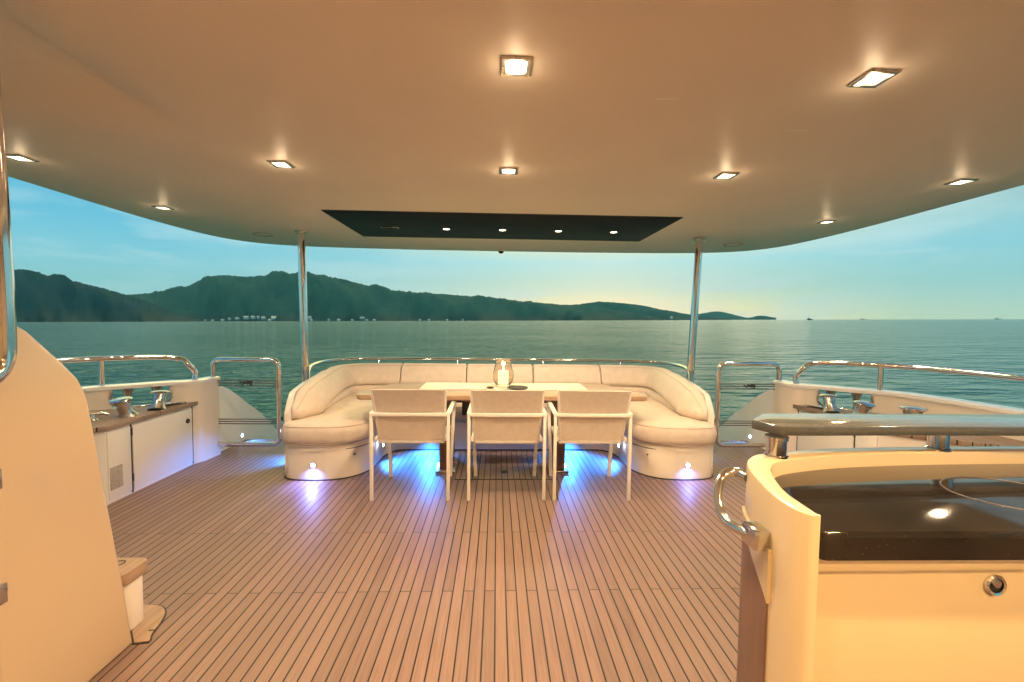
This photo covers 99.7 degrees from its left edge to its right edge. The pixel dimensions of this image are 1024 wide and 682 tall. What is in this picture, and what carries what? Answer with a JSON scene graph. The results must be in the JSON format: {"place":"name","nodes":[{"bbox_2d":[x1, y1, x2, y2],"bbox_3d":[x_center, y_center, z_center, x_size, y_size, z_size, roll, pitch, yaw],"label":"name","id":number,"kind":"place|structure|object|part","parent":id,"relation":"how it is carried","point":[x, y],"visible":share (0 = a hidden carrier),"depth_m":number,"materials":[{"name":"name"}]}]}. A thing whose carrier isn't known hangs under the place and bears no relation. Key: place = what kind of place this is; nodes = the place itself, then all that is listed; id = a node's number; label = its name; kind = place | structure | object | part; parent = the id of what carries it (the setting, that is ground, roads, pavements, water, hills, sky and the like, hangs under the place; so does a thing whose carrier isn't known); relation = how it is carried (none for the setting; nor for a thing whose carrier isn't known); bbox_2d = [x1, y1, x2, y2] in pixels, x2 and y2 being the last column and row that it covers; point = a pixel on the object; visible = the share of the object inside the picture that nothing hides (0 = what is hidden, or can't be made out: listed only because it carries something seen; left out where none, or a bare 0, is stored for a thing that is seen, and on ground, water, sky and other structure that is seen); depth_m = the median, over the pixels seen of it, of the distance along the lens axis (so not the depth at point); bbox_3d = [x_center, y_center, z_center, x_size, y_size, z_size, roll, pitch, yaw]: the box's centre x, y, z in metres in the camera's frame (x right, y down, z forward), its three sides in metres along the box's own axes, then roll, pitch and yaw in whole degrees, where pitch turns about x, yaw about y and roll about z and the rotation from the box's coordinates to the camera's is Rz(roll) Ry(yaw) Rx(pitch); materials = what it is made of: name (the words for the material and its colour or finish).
{"place":"outdoors","nodes":[
{"label":"outdoors","id":0,"kind":"place"},
{"bbox_2d":[14,269,198,321],"bbox_3d":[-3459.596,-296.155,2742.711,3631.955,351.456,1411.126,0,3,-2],"label":"hill","id":1,"kind":"structure","parent":0,"point":[40,297],"depth_m":2443.54,"materials":[{"name":"green plant"}]},
{"bbox_2d":[127,271,658,320],"bbox_3d":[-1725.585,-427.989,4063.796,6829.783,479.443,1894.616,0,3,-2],"label":"hill","id":2,"kind":"structure","parent":0,"point":[217,298],"depth_m":3680.43,"materials":[{"name":"green plant"}]},
{"bbox_2d":[271,314,276,319],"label":"shore building","id":3,"kind":"structure","parent":2,"relation":"on","point":[273,316],"depth_m":3327.86,"materials":[{"name":"paint"}]},
{"bbox_2d":[89,439,765,681],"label":"deck","id":4,"kind":"structure","parent":0,"point":[261,568],"depth_m":2.37,"materials":[{"name":"brown wood"}]},
{"bbox_2d":[0,326,131,681],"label":"stair wall","id":5,"kind":"structure","parent":4,"relation":"on","point":[63,614],"depth_m":1.49,"materials":[{"name":"paint"}]},
{"bbox_2d":[0,642,1,681],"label":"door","id":6,"kind":"structure","parent":5,"relation":"in","point":[0,642],"depth_m":1.34,"materials":[{"name":"beige"}]},
{"bbox_2d":[0,78,17,382],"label":"grab rail","id":7,"kind":"object","parent":5,"relation":"attached to","point":[8,336],"visible":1,"depth_m":1.26,"materials":[{"name":"metal"}]},
{"bbox_2d":[117,558,147,630],"bbox_3d":[-2.164,1.149,1.648,1.012,0.282,0.720,1,3,-2],"label":"boarding step","id":8,"kind":"object","parent":4,"relation":"on","point":[133,571],"visible":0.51,"depth_m":1.92,"materials":[{"name":"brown wood"}]},
{"bbox_2d":[89,401,197,504],"bbox_3d":[-3.325,0.896,3.353,0.745,0.590,1.710,1,3,-2],"label":"deck locker","id":9,"kind":"object","parent":4,"relation":"on","point":[144,447],"visible":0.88,"depth_m":3.48,"materials":[{"name":"white plastic"}]},
{"bbox_2d":[89,412,108,420],"bbox_3d":[-3.192,0.574,3.291,0.181,0.064,0.069,-1,4,-36],"label":"cleat","id":10,"kind":"object","parent":9,"relation":"on","point":[93,416],"visible":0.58,"depth_m":3.29,"materials":[{"name":"metal"}]},
{"bbox_3d":[-2.965,0.919,3.267,0.008,0.505,0.200,1,3,-2],"label":"door","id":11,"kind":"part","parent":9,"relation":"part of","materials":[{"name":"white plastic"}]},
{"bbox_2d":[108,396,138,417],"bbox_3d":[-3.074,0.535,3.421,0.152,0.188,0.191,1,3,-2],"label":"mooring bollard","id":12,"kind":"object","parent":9,"relation":"on","point":[123,406],"visible":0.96,"depth_m":3.39,"materials":[{"name":"metal"}]},
{"bbox_2d":[147,390,170,409],"bbox_3d":[-3.055,0.519,3.737,0.152,0.188,0.191,1,3,-2],"label":"mooring bollard","id":13,"kind":"object","parent":9,"relation":"on","point":[158,399],"visible":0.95,"depth_m":3.70,"materials":[{"name":"metal"}]},
{"bbox_3d":[-2.981,0.897,3.713,0.008,0.505,0.655,1,3,-2],"label":"door","id":14,"kind":"part","parent":9,"relation":"part of","materials":[{"name":"white plastic"}]},
{"bbox_2d":[165,401,185,405],"bbox_3d":[-3.025,0.569,3.867,0.059,0.021,0.206,1,3,13],"label":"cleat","id":15,"kind":"object","parent":9,"relation":"on","point":[181,403],"visible":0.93,"depth_m":3.91,"materials":[{"name":"metal"}]},
{"bbox_2d":[130,604,166,644],"bbox_3d":[-1.662,1.278,1.975,0.341,0.008,0.142,3,4,42],"label":"margin board","id":16,"kind":"object","parent":4,"relation":"on","point":[143,631],"visible":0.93,"depth_m":1.95,"materials":[{"name":"wood"}]},
{"bbox_2d":[81,376,220,463],"bbox_3d":[-3.649,1.726,0.711,0.800,2.395,7.490,1,3,5],"label":"bulwark","id":17,"kind":"object","parent":4,"relation":"attached to","point":[203,391],"visible":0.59,"depth_m":4.09,"materials":[{"name":"white plastic"}]},
{"bbox_2d":[57,355,198,384],"bbox_3d":[-3.632,0.416,0.538,0.691,0.259,7.260,1,3,5],"label":"guard rail","id":18,"kind":"object","parent":17,"relation":"attached to","point":[100,360],"visible":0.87,"depth_m":3.75,"materials":[{"name":"metal"}]},
{"bbox_2d":[108,386,172,406],"bbox_3d":[-3.314,0.500,3.862,0.436,0.180,0.138,-2,4,-45],"label":"fairlead","id":19,"kind":"object","parent":17,"relation":"attached to","point":[127,392],"visible":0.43,"depth_m":3.81,"materials":[{"name":"metal"}]},
{"bbox_2d":[210,357,282,446],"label":"deck gate","id":20,"kind":"structure","parent":17,"relation":"attached to","point":[278,380],"depth_m":4.34,"materials":[{"name":"metal"}]},
{"bbox_2d":[219,386,276,450],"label":"stair side wall","id":21,"kind":"structure","parent":4,"relation":"attached to","point":[233,405],"depth_m":4.78,"materials":[{"name":"white"}]},
{"bbox_2d":[294,229,308,381],"bbox_3d":[-2.294,-0.040,4.779,0.185,2.342,0.150,1,3,-2],"label":"support pole","id":22,"kind":"object","parent":4,"relation":"on","point":[302,280],"visible":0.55,"depth_m":4.73,"materials":[{"name":"metal"}]},
{"bbox_2d":[369,389,455,500],"bbox_3d":[-0.788,0.781,3.525,0.616,0.864,0.584,1,3,-3],"label":"dining chair","id":23,"kind":"object","parent":4,"relation":"on","point":[410,415],"visible":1,"depth_m":3.30,"materials":[{"name":"beige fabric"}]},
{"bbox_2d":[281,363,716,480],"bbox_3d":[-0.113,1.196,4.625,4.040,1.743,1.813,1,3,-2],"label":"corner sofa","id":24,"kind":"object","parent":4,"relation":"on","point":[325,432],"visible":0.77,"depth_m":4.01,"materials":[{"name":"leather"}]},
{"bbox_2d":[306,357,691,381],"bbox_3d":[-0.122,0.342,5.137,4.349,0.202,0.894,1,3,-2],"label":"stern rail","id":25,"kind":"object","parent":24,"relation":"attached to","point":[491,359],"visible":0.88,"depth_m":5.52,"materials":[{"name":"metal"}]},
{"bbox_2d":[357,383,647,472],"bbox_3d":[-0.091,0.822,4.116,2.591,0.734,0.740,1,3,-2],"label":"dining table","id":26,"kind":"object","parent":4,"relation":"on","point":[461,396],"visible":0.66,"depth_m":3.97,"materials":[{"name":"brown wood"}]},
{"bbox_2d":[419,382,586,389],"bbox_3d":[-0.082,0.445,4.253,1.580,0.004,0.420,1,3,-2],"label":"table runner","id":27,"kind":"object","parent":26,"relation":"on","point":[484,386],"visible":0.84,"depth_m":4.22,"materials":[{"name":"beige fabric"}]},
{"bbox_2d":[493,359,513,385],"bbox_3d":[-0.086,0.311,4.271,0.208,0.259,0.208,1,3,-2],"label":"candle lantern","id":28,"kind":"object","parent":27,"relation":"on","point":[503,374],"visible":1,"depth_m":4.20,"materials":[{"name":"clear glass"}]},
{"bbox_2d":[507,385,527,388],"bbox_3d":[0.053,0.444,4.117,0.200,0.012,0.200,1,3,-2],"label":"plate","id":29,"kind":"object","parent":27,"relation":"on","point":[517,387],"visible":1,"depth_m":4.14,"materials":[{"name":"ceramic"}]},
{"bbox_2d":[454,454,556,479],"bbox_3d":[-0.065,1.187,4.126,0.900,0.010,0.720,1,3,-2],"label":"deck hatch","id":30,"kind":"object","parent":4,"relation":"on","point":[504,466],"visible":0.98,"depth_m":4.05,"materials":[{"name":"wood"}]},
{"bbox_2d":[467,390,546,500],"bbox_3d":[-0.048,0.788,3.546,0.616,0.864,0.584,1,3,-2],"label":"dining chair","id":31,"kind":"object","parent":4,"relation":"on","point":[506,416],"visible":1,"depth_m":3.31,"materials":[{"name":"beige fabric"}]},
{"bbox_2d":[547,390,632,500],"bbox_3d":[0.617,0.795,3.569,0.616,0.864,0.584,1,3,-1],"label":"dining chair","id":32,"kind":"object","parent":4,"relation":"on","point":[592,417],"visible":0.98,"depth_m":3.34,"materials":[{"name":"beige fabric"}]},
{"bbox_2d":[686,237,705,382],"bbox_3d":[2.058,0.004,4.930,0.225,2.342,0.150,1,3,-2],"label":"support pole","id":33,"kind":"object","parent":4,"relation":"on","point":[695,303],"visible":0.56,"depth_m":4.88,"materials":[{"name":"metal"}]},
{"bbox_2d":[719,390,772,449],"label":"stair side wall","id":34,"kind":"structure","parent":4,"relation":"attached to","point":[760,404],"depth_m":5.05,"materials":[{"name":"white"}]},
{"bbox_2d":[713,413,1023,681],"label":"bar counter","id":35,"kind":"object","parent":4,"relation":"on","point":[890,564],"visible":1,"depth_m":1.11,"materials":[{"name":"beige plastic"}]},
{"bbox_2d":[772,380,1023,450],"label":"bulwark","id":36,"kind":"object","parent":4,"relation":"attached to","point":[787,394],"visible":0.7,"depth_m":3.87,"materials":[{"name":"white plastic"}]},
{"bbox_2d":[714,361,781,446],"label":"deck gate","id":37,"kind":"structure","parent":36,"relation":"attached to","point":[719,386],"depth_m":4.50,"materials":[{"name":"metal"}]},
{"bbox_2d":[816,390,874,410],"bbox_3d":[3.147,0.565,4.087,0.436,0.180,0.138,3,4,41],"label":"fairlead","id":38,"kind":"object","parent":36,"relation":"attached to","point":[856,396],"visible":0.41,"depth_m":4.04,"materials":[{"name":"metal"}]},
{"bbox_2d":[793,361,1023,389],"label":"guard rail","id":39,"kind":"object","parent":36,"relation":"attached to","point":[882,366],"visible":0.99,"depth_m":3.82,"materials":[{"name":"metal"}]},
{"bbox_2d":[793,404,1023,450],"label":"deck locker","id":40,"kind":"object","parent":4,"relation":"on","point":[815,442],"visible":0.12,"depth_m":3.39,"materials":[{"name":"white plastic"}]},
{"bbox_2d":[804,405,822,409],"bbox_3d":[2.858,0.628,4.071,0.059,0.021,0.206,0,3,-17],"label":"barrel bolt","id":41,"kind":"object","parent":40,"relation":"on","point":[809,406],"visible":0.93,"depth_m":4.11,"materials":[{"name":"metal"}]},
{"bbox_3d":[2.817,0.955,3.915,0.008,0.505,0.655,1,3,-2],"label":"door","id":42,"kind":"part","parent":40,"relation":"part of","materials":[{"name":"white plastic"}]},
{"bbox_2d":[818,394,839,412],"bbox_3d":[2.897,0.578,3.944,0.152,0.188,0.191,1,3,-2],"label":"mooring bollard","id":43,"kind":"object","parent":40,"relation":"on","point":[829,404],"visible":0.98,"depth_m":3.91,"materials":[{"name":"metal"}]},
{"bbox_2d":[850,400,875,413],"bbox_3d":[2.938,0.595,3.629,0.152,0.188,0.191,1,3,-2],"label":"mooring bollard","id":44,"kind":"object","parent":40,"relation":"on","point":[863,407],"visible":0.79,"depth_m":3.59,"materials":[{"name":"metal"}]},
{"bbox_3d":[2.833,0.977,3.468,0.008,0.505,0.200,1,3,-2],"label":"door","id":45,"kind":"part","parent":40,"relation":"part of","materials":[{"name":"white plastic"}]},
{"bbox_2d":[899,405,927,413],"bbox_3d":[3.264,0.602,3.519,0.176,0.140,0.176,1,3,-2],"label":"capstan","id":46,"kind":"object","parent":40,"relation":"on","point":[908,409],"visible":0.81,"depth_m":3.48,"materials":[{"name":"metal"}]},
{"bbox_2d":[0,0,1023,252],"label":"ceiling","id":47,"kind":"structure","parent":0,"point":[194,114],"depth_m":1.98,"materials":[{"name":"white paint"}]},
{"bbox_2d":[6,154,39,162],"bbox_3d":[-2.971,-1.105,2.607,0.116,0.014,0.116,1,3,-2],"label":"downlight","id":48,"kind":"object","parent":47,"relation":"attached to","point":[18,157],"visible":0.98,"depth_m":2.61,"materials":[{"name":"metal"}]},
{"bbox_2d":[151,205,173,209],"bbox_3d":[-3.051,-1.165,3.774,0.116,0.014,0.116,1,3,-2],"label":"downlight","id":49,"kind":"object","parent":47,"relation":"attached to","point":[163,207],"visible":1,"depth_m":3.77,"materials":[{"name":"metal"}]},
{"bbox_2d":[252,233,273,236],"bbox_3d":[-2.862,-1.222,4.970,0.216,0.010,0.216,1,3,-2],"label":"ceiling speaker","id":50,"kind":"object","parent":47,"relation":"attached to","point":[264,234],"visible":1,"depth_m":4.96},
{"bbox_2d":[266,160,294,168],"bbox_3d":[-1.422,-1.089,2.661,0.116,0.014,0.116,1,3,-2],"label":"downlight","id":51,"kind":"object","parent":47,"relation":"attached to","point":[280,163],"visible":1,"depth_m":2.65,"materials":[{"name":"metal"}]},
{"bbox_2d":[321,210,682,241],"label":"ceiling panel","id":52,"kind":"structure","parent":47,"relation":"attached to","point":[489,225],"depth_m":4.30,"materials":[{"name":"glass"}]},
{"bbox_2d":[381,227,398,228],"bbox_3d":[-1.264,-1.171,4.476,0.180,0.013,0.070,1,3,-2],"label":"panel vent","id":53,"kind":"object","parent":52,"relation":"attached to","point":[390,227],"visible":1,"depth_m":4.47,"materials":[{"name":"metal"}]},
{"bbox_2d":[499,167,517,174],"bbox_3d":[-0.021,-1.076,2.730,0.116,0.014,0.116,1,3,-2],"label":"downlight","id":54,"kind":"object","parent":47,"relation":"attached to","point":[510,170],"visible":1,"depth_m":2.73,"materials":[{"name":"metal"}]},
{"bbox_2d":[500,55,532,76],"bbox_3d":[0.016,-1.019,1.602,0.116,0.014,0.116,1,3,-2],"label":"downlight","id":55,"kind":"object","parent":47,"relation":"attached to","point":[516,65],"visible":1,"depth_m":1.60,"materials":[{"name":"metal"}]},
{"bbox_2d":[655,98,677,99],"bbox_3d":[0.654,-1.026,1.831,0.098,0.001,0.016,1,3,0],"label":"ceiling filler strip","id":56,"kind":"object","parent":47,"relation":"attached to","point":[666,98],"visible":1,"depth_m":1.83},
{"bbox_2d":[713,172,739,179],"bbox_3d":[1.375,-1.062,2.773,0.116,0.014,0.116,1,3,-2],"label":"downlight","id":57,"kind":"object","parent":47,"relation":"attached to","point":[726,175],"visible":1,"depth_m":2.77,"materials":[{"name":"metal"}]},
{"bbox_2d":[723,243,742,246],"bbox_3d":[2.691,-1.171,5.262,0.216,0.010,0.216,1,3,-2],"label":"ceiling speaker","id":58,"kind":"object","parent":47,"relation":"attached to","point":[732,244],"visible":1,"depth_m":5.24},
{"bbox_2d":[816,220,837,223],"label":"downlight","id":59,"kind":"object","parent":47,"relation":"attached to","point":[826,222],"visible":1,"depth_m":4.00,"materials":[{"name":"metal"}]},
{"bbox_2d":[846,68,901,87],"bbox_3d":[1.384,-1.006,1.654,0.116,0.014,0.116,1,3,-2],"label":"downlight","id":60,"kind":"object","parent":47,"relation":"attached to","point":[873,78],"visible":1,"depth_m":1.65,"materials":[{"name":"metal"}]},
{"bbox_2d":[943,178,978,185],"bbox_3d":[2.954,-1.047,2.843,0.116,0.014,0.116,1,3,-2],"label":"downlight","id":61,"kind":"object","parent":47,"relation":"attached to","point":[961,181],"visible":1,"depth_m":2.83,"materials":[{"name":"metal"}]},
{"bbox_2d":[8,177,1023,319],"label":"sky","id":62,"kind":"structure","parent":0,"point":[964,259],"materials":[{"name":"blue"}]},
{"bbox_2d":[17,319,1023,428],"bbox_3d":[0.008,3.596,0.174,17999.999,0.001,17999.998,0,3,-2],"label":"sea","id":63,"kind":"structure","parent":0,"point":[791,347],"depth_m":55.47,"materials":[{"name":"green liquid"}]},
{"bbox_2d":[574,301,730,319],"bbox_3d":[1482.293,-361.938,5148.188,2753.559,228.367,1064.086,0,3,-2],"label":"hill","id":64,"kind":"structure","parent":0,"point":[660,314],"depth_m":4997.23,"materials":[{"name":"green plant"}]},
{"bbox_2d":[698,311,746,319],"bbox_3d":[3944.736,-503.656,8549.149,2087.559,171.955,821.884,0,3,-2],"label":"hill","id":65,"kind":"structure","parent":0,"point":[715,314],"depth_m":8391.04,"materials":[{"name":"green plant"}]},
{"bbox_2d":[747,316,775,319],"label":"hill","id":66,"kind":"structure","parent":0,"point":[761,318],"depth_m":7676.09,"materials":[{"name":"green plant"}]}
]}

